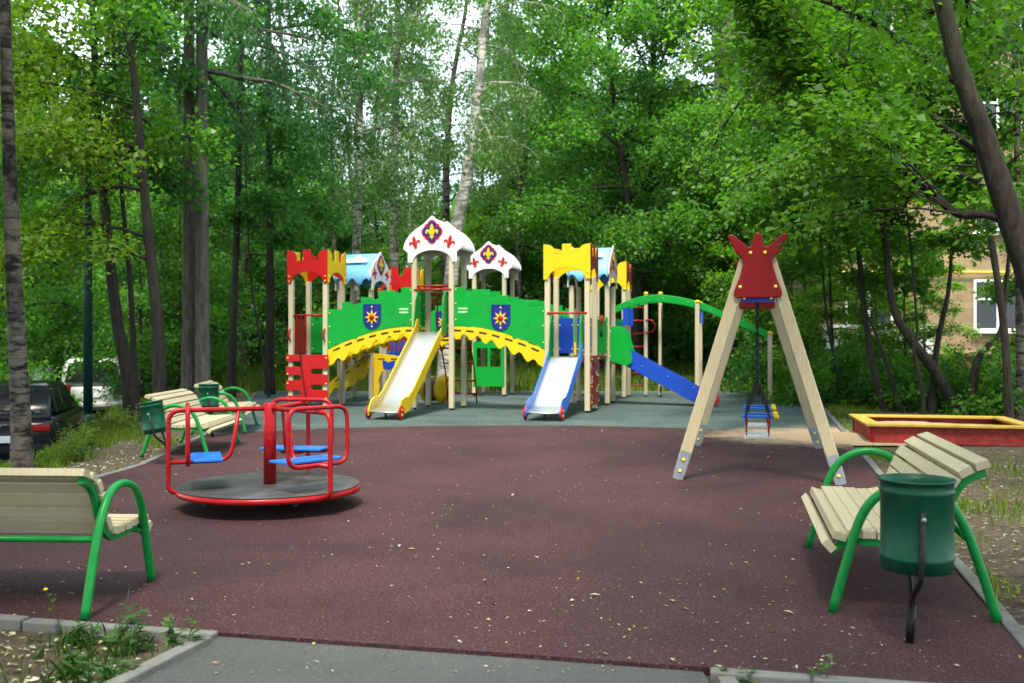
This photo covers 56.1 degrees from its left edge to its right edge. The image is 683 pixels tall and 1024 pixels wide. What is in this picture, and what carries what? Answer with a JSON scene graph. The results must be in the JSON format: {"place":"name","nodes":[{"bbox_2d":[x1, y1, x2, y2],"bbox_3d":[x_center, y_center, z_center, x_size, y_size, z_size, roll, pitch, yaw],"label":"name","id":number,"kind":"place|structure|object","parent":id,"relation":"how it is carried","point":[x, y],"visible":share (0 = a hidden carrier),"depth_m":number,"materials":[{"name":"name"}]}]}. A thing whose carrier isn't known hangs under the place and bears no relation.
{"place":"outdoors","nodes":[
{"label":"outdoors","id":0,"kind":"place"},
{"bbox_2d":[12,0,713,266],"label":"sky","id":1,"kind":"structure","parent":0,"point":[474,11],"materials":[{"name":"white"}]},
{"bbox_2d":[138,636,709,682],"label":"asphalt path","id":2,"kind":"structure","parent":0,"point":[261,660],"depth_m":4.16,"materials":[{"name":"asphalt"}]},
{"bbox_2d":[0,373,1023,682],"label":"ground","id":3,"kind":"structure","parent":0,"point":[1000,555],"depth_m":7.01,"materials":[{"name":"soil"}]},
{"bbox_2d":[0,0,34,467],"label":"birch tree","id":4,"kind":"object","parent":3,"relation":"on","point":[21,448],"visible":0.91,"depth_m":11.13,"materials":[{"name":"grey plant"}]},
{"bbox_2d":[0,0,80,325],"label":"tall tree","id":5,"kind":"object","parent":3,"relation":"on","point":[67,191],"visible":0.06,"depth_m":28.46,"materials":[{"name":"green plant"}]},
{"bbox_2d":[0,190,82,381],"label":"leafy sapling","id":6,"kind":"object","parent":3,"relation":"on","point":[38,298],"visible":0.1,"depth_m":27.82,"materials":[{"name":"green plant"}]},
{"bbox_2d":[0,0,110,375],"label":"maple tree","id":7,"kind":"object","parent":3,"relation":"on","point":[67,321],"visible":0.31,"depth_m":20.86,"materials":[{"name":"green plant"}]},
{"bbox_2d":[0,22,127,365],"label":"linden tree","id":8,"kind":"object","parent":3,"relation":"on","point":[64,192],"visible":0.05,"depth_m":31.25,"materials":[{"name":"green plant"}]},
{"bbox_2d":[0,162,134,376],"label":"maple tree","id":9,"kind":"object","parent":3,"relation":"on","point":[51,202],"visible":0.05,"depth_m":33.29,"materials":[{"name":"green plant"}]},
{"bbox_2d":[0,617,157,682],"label":"grass","id":10,"kind":"structure","parent":3,"relation":"on","point":[66,650],"depth_m":4.29,"materials":[{"name":"green plant"}]},
{"bbox_2d":[0,0,179,412],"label":"maple tree","id":11,"kind":"object","parent":3,"relation":"on","point":[84,150],"visible":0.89,"depth_m":16.56,"materials":[{"name":"green plant"}]},
{"bbox_2d":[0,614,217,642],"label":"kerb","id":12,"kind":"structure","parent":3,"relation":"on","point":[21,622],"depth_m":4.71,"materials":[{"name":"concrete"}]},
{"bbox_2d":[78,657,139,682],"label":"weed plant","id":13,"kind":"object","parent":3,"relation":"on","point":[88,672],"visible":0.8,"depth_m":4.03,"materials":[{"name":"green plant"}]},
{"bbox_2d":[11,0,236,401],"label":"leaning tree","id":14,"kind":"object","parent":3,"relation":"on","point":[179,188],"visible":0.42,"depth_m":18.89,"materials":[{"name":"green plant"}]},
{"bbox_2d":[0,390,248,472],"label":"grass","id":15,"kind":"structure","parent":3,"relation":"on","point":[109,435],"depth_m":14.11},
{"bbox_2d":[83,42,172,423],"bbox_3d":[-8.043,-1.956,20.000,1.882,8.520,0.300,0,0,0],"label":"street lamp","id":16,"kind":"object","parent":3,"relation":"on","point":[88,352],"visible":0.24,"depth_m":19.93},
{"bbox_2d":[103,605,152,653],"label":"weed plant","id":17,"kind":"object","parent":3,"relation":"on","point":[128,642],"visible":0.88,"depth_m":4.43,"materials":[{"name":"green plant"}]},
{"bbox_2d":[0,0,271,422],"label":"leaning tree","id":18,"kind":"object","parent":3,"relation":"on","point":[131,402],"visible":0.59,"depth_m":18.39,"materials":[{"name":"green plant"}]},
{"bbox_2d":[48,176,239,398],"bbox_3d":[-10.003,-1.417,26.215,4.542,6.466,5.557,0,0,35],"label":"leafy sapling","id":19,"kind":"object","parent":3,"relation":"on","point":[157,228],"visible":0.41,"depth_m":25.74,"materials":[{"name":"green plant"}]},
{"bbox_2d":[93,324,216,408],"bbox_3d":[-10.073,0.735,27.025,3.725,2.505,3.796,0,0,-15],"label":"shrub","id":20,"kind":"object","parent":3,"relation":"on","point":[116,385],"visible":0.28,"depth_m":26.16,"materials":[{"name":"green plant"}]},
{"bbox_2d":[104,635,210,682],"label":"kerb","id":21,"kind":"structure","parent":3,"relation":"on","point":[144,670],"depth_m":4.18,"materials":[{"name":"concrete"}]},
{"bbox_2d":[67,160,251,383],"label":"leafy sapling","id":22,"kind":"object","parent":3,"relation":"on","point":[168,325],"visible":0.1,"depth_m":29.59,"materials":[{"name":"green plant"}]},
{"bbox_2d":[56,33,265,373],"bbox_3d":[-12.806,-4.564,32.993,7.063,12.836,6.924,0,0,22],"label":"linden tree","id":23,"kind":"object","parent":3,"relation":"on","point":[170,312],"visible":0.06,"depth_m":32.20,"materials":[{"name":"green plant"}]},
{"bbox_2d":[160,605,206,651],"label":"weed plant","id":24,"kind":"object","parent":3,"relation":"on","point":[171,634],"visible":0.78,"depth_m":4.41,"materials":[{"name":"green plant"}]},
{"bbox_2d":[93,171,283,387],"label":"leafy sapling","id":25,"kind":"object","parent":3,"relation":"on","point":[213,271],"visible":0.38,"depth_m":26.95,"materials":[{"name":"green plant"}]},
{"bbox_2d":[107,0,274,360],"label":"tall tree","id":26,"kind":"object","parent":3,"relation":"on","point":[175,4],"visible":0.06,"depth_m":35.77,"materials":[{"name":"green plant"}]},
{"bbox_2d":[76,0,340,397],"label":"dark tree","id":27,"kind":"object","parent":3,"relation":"on","point":[232,343],"visible":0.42,"depth_m":24.09,"materials":[{"name":"green plant"}]},
{"bbox_2d":[130,42,328,375],"bbox_3d":[-8.835,-4.559,33.033,6.717,12.207,6.585,0,0,17],"label":"linden tree","id":28,"kind":"object","parent":3,"relation":"on","point":[242,335],"visible":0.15,"depth_m":32.41,"materials":[{"name":"green plant"}]},
{"bbox_2d":[106,0,356,406],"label":"larch tree","id":29,"kind":"object","parent":3,"relation":"on","point":[188,333],"visible":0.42,"depth_m":20.09,"materials":[{"name":"green plant"}]},
{"bbox_2d":[208,85,314,397],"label":"thin tree","id":30,"kind":"object","parent":3,"relation":"on","point":[277,239],"visible":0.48,"depth_m":23.98,"materials":[{"name":"green plant"}]},
{"bbox_2d":[167,0,357,399],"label":"larch tree","id":31,"kind":"object","parent":3,"relation":"on","point":[202,337],"visible":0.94,"depth_m":19.90,"materials":[{"name":"green plant"}]},
{"bbox_2d":[121,0,415,394],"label":"dark tree","id":32,"kind":"object","parent":3,"relation":"on","point":[319,214],"visible":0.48,"depth_m":25.35,"materials":[{"name":"green plant"}]},
{"bbox_2d":[210,168,349,354],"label":"leafy sapling","id":33,"kind":"object","parent":3,"relation":"on","point":[299,250],"visible":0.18,"depth_m":35.56,"materials":[{"name":"green plant"}]},
{"bbox_2d":[278,0,379,308],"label":"birch tree","id":34,"kind":"object","parent":3,"relation":"on","point":[334,240],"visible":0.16,"depth_m":37.98,"materials":[{"name":"green plant"}]},
{"bbox_2d":[279,168,403,319],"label":"young maple","id":35,"kind":"object","parent":3,"relation":"on","point":[386,254],"visible":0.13,"depth_m":39.90,"materials":[{"name":"green plant"}]},
{"bbox_2d":[309,0,408,254],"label":"birch tree","id":36,"kind":"object","parent":3,"relation":"on","point":[362,240],"visible":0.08,"depth_m":41.77,"materials":[{"name":"green plant"}]},
{"bbox_2d":[276,0,459,390],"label":"aspen tree","id":37,"kind":"object","parent":3,"relation":"on","point":[358,177],"visible":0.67,"depth_m":27.43,"materials":[{"name":"green plant"}]},
{"bbox_2d":[337,30,417,298],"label":"birch tree","id":38,"kind":"object","parent":3,"relation":"on","point":[380,120],"visible":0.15,"depth_m":43.75,"materials":[{"name":"green plant"}]},
{"bbox_2d":[302,0,483,377],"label":"aspen tree","id":39,"kind":"object","parent":3,"relation":"on","point":[398,65],"visible":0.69,"depth_m":28.57,"materials":[{"name":"green plant"}]},
{"bbox_2d":[353,0,462,266],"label":"slim aspen","id":40,"kind":"object","parent":3,"relation":"on","point":[419,183],"visible":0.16,"depth_m":35.99,"materials":[{"name":"green plant"}]},
{"bbox_2d":[379,0,519,292],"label":"birch tree","id":41,"kind":"object","parent":3,"relation":"on","point":[445,186],"visible":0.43,"depth_m":33.91,"materials":[{"name":"green plant"}]},
{"bbox_2d":[371,0,572,376],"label":"birch tree","id":42,"kind":"object","parent":3,"relation":"on","point":[460,210],"visible":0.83,"depth_m":29.85,"materials":[{"name":"green plant"}]},
{"bbox_2d":[432,1,516,210],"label":"birch tree","id":43,"kind":"object","parent":3,"relation":"on","point":[484,102],"visible":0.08,"depth_m":49.89,"materials":[{"name":"green plant"}]},
{"bbox_2d":[462,0,544,290],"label":"birch tree","id":44,"kind":"object","parent":3,"relation":"on","point":[496,101],"visible":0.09,"depth_m":44.19,"materials":[{"name":"green plant"}]},
{"bbox_2d":[454,0,566,362],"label":"birch tree","id":45,"kind":"object","parent":3,"relation":"on","point":[518,258],"visible":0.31,"depth_m":36.92,"materials":[{"name":"green plant"}]},
{"bbox_2d":[0,426,1023,682],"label":"rubber surface","id":46,"kind":"object","parent":3,"relation":"on","point":[294,580],"visible":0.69,"depth_m":6.05,"materials":[{"name":"rubber"}]},
{"bbox_2d":[0,468,155,619],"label":"park bench","id":47,"kind":"object","parent":46,"relation":"on","point":[55,500],"visible":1,"depth_m":5.07,"materials":[{"name":"green paint"}]},
{"bbox_2d":[139,400,171,459],"bbox_3d":[-4.061,1.034,10.906,0.333,0.746,0.311,0,0,-44],"label":"litter bin","id":48,"kind":"object","parent":46,"relation":"on","point":[153,417],"visible":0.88,"depth_m":10.80,"materials":[{"name":"green metal"}]},
{"bbox_2d":[140,389,241,457],"bbox_3d":[-4.101,1.025,12.401,0.863,0.764,1.647,0,0,-3],"label":"park bench","id":49,"kind":"object","parent":46,"relation":"on","point":[200,422],"visible":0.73,"depth_m":12.11,"materials":[{"name":"green paint"}]},
{"bbox_2d":[166,397,360,506],"bbox_3d":[-2.079,0.958,8.219,1.557,0.884,1.587,0,0,0],"label":"roundabout","id":50,"kind":"object","parent":46,"relation":"on","point":[269,486],"visible":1,"depth_m":7.96,"materials":[{"name":"red paint"}]},
{"bbox_2d":[673,233,846,484],"bbox_3d":[2.860,0.167,11.193,1.680,2.497,3.467,0,0,14],"label":"swing set","id":51,"kind":"object","parent":46,"relation":"on","point":[758,277],"visible":0.93,"depth_m":9.58,"materials":[{"name":"wood"}]},
{"bbox_2d":[743,302,775,428],"bbox_3d":[3.017,0.184,11.687,0.381,1.712,0.524,0,0,14],"label":"hanging swing","id":52,"kind":"object","parent":51,"relation":"hanging from","point":[772,407],"visible":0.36,"depth_m":11.48,"materials":[{"name":"blue metal"}]},
{"bbox_2d":[742,302,778,439],"bbox_3d":[2.698,0.184,10.427,0.381,1.712,0.524,0,0,14],"label":"hanging swing","id":53,"kind":"object","parent":51,"relation":"hanging from","point":[758,435],"visible":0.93,"depth_m":10.21,"materials":[{"name":"blue metal"}]},
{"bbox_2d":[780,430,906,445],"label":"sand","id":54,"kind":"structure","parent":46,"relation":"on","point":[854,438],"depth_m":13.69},
{"bbox_2d":[801,432,1002,622],"bbox_3d":[2.210,1.000,5.668,0.863,0.813,1.646,0,0,13],"label":"park bench","id":55,"kind":"object","parent":46,"relation":"on","point":[850,516],"visible":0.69,"depth_m":5.23,"materials":[{"name":"green paint"}]},
{"bbox_2d":[878,473,956,643],"bbox_3d":[1.880,1.018,4.460,0.338,0.766,0.338,0,0,-31],"label":"litter bin","id":56,"kind":"object","parent":46,"relation":"on","point":[916,524],"visible":1,"depth_m":4.33,"materials":[{"name":"green metal"}]},
{"bbox_2d":[0,398,1023,682],"bbox_3d":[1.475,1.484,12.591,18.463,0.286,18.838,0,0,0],"label":"leaf litter","id":57,"kind":"object","parent":3,"relation":"on","point":[32,666],"visible":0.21,"depth_m":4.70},
{"bbox_2d":[460,174,564,351],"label":"young maple","id":58,"kind":"object","parent":3,"relation":"on","point":[476,229],"visible":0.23,"depth_m":39.55,"materials":[{"name":"green plant"}]},
{"bbox_2d":[208,392,839,434],"bbox_3d":[0.589,1.416,20.150,15.120,0.030,12.500,0,0,0],"label":"rubber surface","id":59,"kind":"object","parent":3,"relation":"on","point":[637,409],"visible":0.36,"depth_m":18.42,"materials":[{"name":"rubber"}]},
{"bbox_2d":[190,380,259,434],"bbox_3d":[-4.525,1.025,15.240,0.863,0.763,1.647,0,0,-9],"label":"park bench","id":60,"kind":"object","parent":59,"relation":"on","point":[223,394],"visible":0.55,"depth_m":15.36,"materials":[{"name":"green paint"}]},
{"bbox_2d":[286,216,772,420],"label":"play castle","id":61,"kind":"structure","parent":59,"relation":"on","point":[409,324],"depth_m":20.23,"materials":[{"name":"plastic"}]},
{"bbox_2d":[437,16,635,353],"bbox_3d":[2.369,-6.424,38.887,8.457,15.368,8.290,0,0,38],"label":"linden tree","id":62,"kind":"object","parent":3,"relation":"on","point":[562,295],"visible":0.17,"depth_m":38.25,"materials":[{"name":"green plant"}]},
{"bbox_2d":[93,356,990,415],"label":"grass","id":63,"kind":"structure","parent":3,"relation":"on","point":[527,374],"depth_m":29.32,"materials":[{"name":"plant"}]},
{"bbox_2d":[464,72,632,348],"bbox_3d":[1.710,-5.176,40.984,6.812,12.695,8.173,0,0,23],"label":"maple tree","id":64,"kind":"object","parent":3,"relation":"on","point":[534,232],"visible":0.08,"depth_m":39.89,"materials":[{"name":"green plant"}]},
{"bbox_2d":[469,0,752,378],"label":"spreading maple","id":65,"kind":"object","parent":3,"relation":"on","point":[640,17],"visible":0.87,"depth_m":30.10,"materials":[{"name":"green plant"}]},
{"bbox_2d":[522,0,758,360],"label":"spreading maple","id":66,"kind":"object","parent":3,"relation":"on","point":[645,80],"visible":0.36,"depth_m":32.70,"materials":[{"name":"green plant"}]},
{"bbox_2d":[637,60,713,340],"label":"linden tree","id":67,"kind":"object","parent":3,"relation":"on","point":[667,189],"visible":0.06,"depth_m":41.42,"materials":[{"name":"green plant"}]},
{"bbox_2d":[641,302,716,361],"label":"shrub","id":68,"kind":"object","parent":3,"relation":"on","point":[676,336],"visible":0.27,"depth_m":37.85,"materials":[{"name":"green plant"}]},
{"bbox_2d":[654,293,720,362],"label":"shrub","id":69,"kind":"object","parent":3,"relation":"on","point":[692,353],"visible":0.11,"depth_m":37.12,"materials":[{"name":"green plant"}]},
{"bbox_2d":[666,58,864,343],"bbox_3d":[8.264,-3.827,31.007,6.241,10.641,6.888,0,0,22],"label":"maple tree","id":70,"kind":"object","parent":3,"relation":"on","point":[717,301],"visible":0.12,"depth_m":30.50,"materials":[{"name":"green plant"}]},
{"bbox_2d":[696,134,844,360],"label":"young maple","id":71,"kind":"object","parent":3,"relation":"on","point":[714,279],"visible":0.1,"depth_m":27.56,"materials":[{"name":"green plant"}]},
{"bbox_2d":[740,348,831,401],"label":"shrub","id":72,"kind":"object","parent":3,"relation":"on","point":[781,367],"visible":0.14,"depth_m":22.45,"materials":[{"name":"green plant"}]},
{"bbox_2d":[721,295,861,396],"bbox_3d":[7.368,0.302,24.935,4.843,3.256,4.934,0,0,24],"label":"shrub","id":73,"kind":"object","parent":3,"relation":"on","point":[746,369],"visible":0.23,"depth_m":24.88,"materials":[{"name":"green plant"}]},
{"bbox_2d":[726,191,900,382],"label":"young maple","id":74,"kind":"object","parent":3,"relation":"on","point":[809,326],"visible":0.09,"depth_m":25.61,"materials":[{"name":"green plant"}]},
{"bbox_2d":[758,340,870,408],"bbox_3d":[6.732,0.824,21.029,2.595,1.704,2.289,0,0,21],"label":"shrub","id":75,"kind":"object","parent":3,"relation":"on","point":[784,400],"visible":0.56,"depth_m":20.63,"materials":[{"name":"green plant"}]},
{"bbox_2d":[719,93,910,405],"bbox_3d":[6.282,-2.248,20.586,3.862,7.681,3.996,0,0,0],"label":"thin tree","id":76,"kind":"object","parent":3,"relation":"on","point":[843,276],"visible":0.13,"depth_m":20.48,"materials":[{"name":"green plant"}]},
{"bbox_2d":[710,667,930,682],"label":"kerb","id":77,"kind":"structure","parent":3,"relation":"on","point":[760,676],"depth_m":3.98,"materials":[{"name":"concrete"}]},
{"bbox_2d":[764,324,899,401],"bbox_3d":[7.439,0.664,22.047,3.243,2.130,2.861,0,0,7],"label":"shrub","id":78,"kind":"object","parent":3,"relation":"on","point":[817,355],"visible":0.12,"depth_m":21.36,"materials":[{"name":"green plant"}]},
{"bbox_2d":[649,0,1023,418],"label":"maple tree","id":79,"kind":"object","parent":3,"relation":"on","point":[789,157],"visible":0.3,"depth_m":15.48,"materials":[{"name":"green plant"}]},
{"bbox_2d":[724,106,955,412],"bbox_3d":[6.460,-1.798,19.033,4.324,6.783,3.558,0,0,27],"label":"thin tree","id":80,"kind":"object","parent":3,"relation":"on","point":[807,268],"visible":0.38,"depth_m":19.20,"materials":[{"name":"green plant"}]},
{"bbox_2d":[768,187,911,379],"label":"young maple","id":81,"kind":"object","parent":3,"relation":"on","point":[811,297],"visible":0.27,"depth_m":22.99,"materials":[{"name":"green plant"}]},
{"bbox_2d":[789,340,916,408],"bbox_3d":[7.340,0.839,20.724,2.657,1.753,2.608,0,0,-15],"label":"shrub","id":82,"kind":"object","parent":3,"relation":"on","point":[861,382],"visible":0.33,"depth_m":20.39,"materials":[{"name":"green plant"}]},
{"bbox_2d":[697,0,1011,411],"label":"maple tree","id":83,"kind":"object","parent":3,"relation":"on","point":[931,267],"visible":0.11,"depth_m":19.85,"materials":[{"name":"green plant"}]},
{"bbox_2d":[687,0,1023,300],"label":"leaning tree","id":84,"kind":"object","parent":3,"relation":"on","point":[823,79],"visible":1,"depth_m":9.64,"materials":[{"name":"green plant"}]},
{"bbox_2d":[704,0,1023,414],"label":"leaning tree","id":85,"kind":"object","parent":3,"relation":"on","point":[947,392],"visible":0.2,"depth_m":18.54,"materials":[{"name":"green plant"}]},
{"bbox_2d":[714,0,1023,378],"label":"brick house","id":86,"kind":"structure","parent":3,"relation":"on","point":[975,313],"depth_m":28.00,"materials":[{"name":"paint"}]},
{"bbox_2d":[972,280,1014,332],"bbox_3d":[14.150,-1.022,27.921,1.600,1.565,0.203,0,0,0],"label":"window","id":87,"kind":"structure","parent":86,"relation":"in","point":[985,315],"depth_m":27.98,"materials":[{"name":"grey glass"}]},
{"bbox_2d":[818,218,935,371],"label":"young maple","id":88,"kind":"object","parent":3,"relation":"on","point":[856,318],"visible":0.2,"depth_m":23.47,"materials":[{"name":"green plant"}]},
{"bbox_2d":[827,343,949,403],"bbox_3d":[8.012,0.753,21.446,2.919,1.917,2.575,0,0,-26],"label":"shrub","id":89,"kind":"object","parent":3,"relation":"on","point":[856,372],"visible":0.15,"depth_m":20.79,"materials":[{"name":"green plant"}]},
{"bbox_2d":[854,225,960,379],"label":"young maple","id":90,"kind":"object","parent":3,"relation":"on","point":[888,334],"visible":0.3,"depth_m":21.83,"materials":[{"name":"green plant"}]},
{"bbox_2d":[848,316,987,401],"bbox_3d":[8.910,0.589,21.476,3.725,2.505,3.796,0,0,10],"label":"shrub","id":91,"kind":"object","parent":3,"relation":"on","point":[907,347],"visible":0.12,"depth_m":21.69,"materials":[{"name":"green plant"}]},
{"bbox_2d":[818,53,1023,414],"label":"thin tree","id":92,"kind":"object","parent":3,"relation":"on","point":[949,241],"visible":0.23,"depth_m":18.12,"materials":[{"name":"green plant"}]},
{"bbox_2d":[825,401,1023,603],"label":"grass","id":93,"kind":"structure","parent":3,"relation":"on","point":[837,411],"depth_m":9.20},
{"bbox_2d":[864,339,1000,411],"bbox_3d":[8.523,0.805,19.955,2.595,1.704,2.289,0,0,-9],"label":"shrub","id":94,"kind":"object","parent":3,"relation":"on","point":[899,374],"visible":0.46,"depth_m":19.56,"materials":[{"name":"green plant"}]},
{"bbox_2d":[887,228,981,367],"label":"young maple","id":95,"kind":"object","parent":3,"relation":"on","point":[956,285],"visible":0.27,"depth_m":25.31,"materials":[{"name":"green plant"}]},
{"bbox_2d":[849,414,1023,446],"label":"sandpit","id":96,"kind":"object","parent":3,"relation":"on","point":[962,430],"visible":0.98,"depth_m":13.30,"materials":[{"name":"wood"}]},
{"bbox_2d":[855,448,1023,649],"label":"kerb","id":97,"kind":"structure","parent":3,"relation":"on","point":[1009,623],"depth_m":5.40,"materials":[{"name":"concrete"}]},
{"bbox_2d":[882,359,997,411],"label":"shrub","id":98,"kind":"object","parent":3,"relation":"on","point":[914,408],"visible":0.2,"depth_m":19.20,"materials":[{"name":"green plant"}]},
{"bbox_2d":[861,26,1023,413],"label":"maple tree","id":99,"kind":"object","parent":3,"relation":"on","point":[932,403],"visible":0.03,"depth_m":18.75,"materials":[{"name":"green plant"}]},
{"bbox_2d":[880,0,1023,420],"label":"birch tree","id":100,"kind":"object","parent":3,"relation":"on","point":[1019,301],"visible":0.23,"depth_m":16.46,"materials":[{"name":"green plant"}]},
{"bbox_2d":[910,357,1015,414],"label":"shrub","id":101,"kind":"object","parent":3,"relation":"on","point":[950,409],"visible":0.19,"depth_m":18.46,"materials":[{"name":"green plant"}]},
{"bbox_2d":[939,4,1023,415],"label":"maple tree","id":102,"kind":"object","parent":3,"relation":"on","point":[978,358],"visible":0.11,"depth_m":18.14,"materials":[{"name":"green plant"}]},
{"bbox_2d":[946,319,1023,418],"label":"shrub","id":103,"kind":"object","parent":3,"relation":"on","point":[993,363],"visible":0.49,"depth_m":17.43,"materials":[{"name":"green plant"}]},
{"bbox_2d":[957,369,1015,415],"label":"shrub","id":104,"kind":"object","parent":3,"relation":"on","point":[981,387],"visible":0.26,"depth_m":17.84,"materials":[{"name":"green plant"}]},
{"bbox_2d":[965,120,1023,355],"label":"young maple","id":105,"kind":"object","parent":3,"relation":"on","point":[989,287],"visible":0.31,"depth_m":20.89,"materials":[{"name":"green plant"}]},
{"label":"road","id":106,"kind":"structure","parent":0,"visible":0},
{"bbox_2d":[0,380,87,459],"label":"parked car","id":107,"kind":"object","parent":106,"relation":"on","point":[52,403],"visible":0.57,"depth_m":15.69,"materials":[{"name":"black metal"}]},
{"bbox_2d":[62,355,122,410],"bbox_3d":[-12.552,1.359,29.699,1.932,1.870,4.680,0,0,-13],"label":"parked car","id":108,"kind":"object","parent":106,"relation":"on","point":[74,382],"visible":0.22,"depth_m":27.51,"materials":[{"name":"white metal"}]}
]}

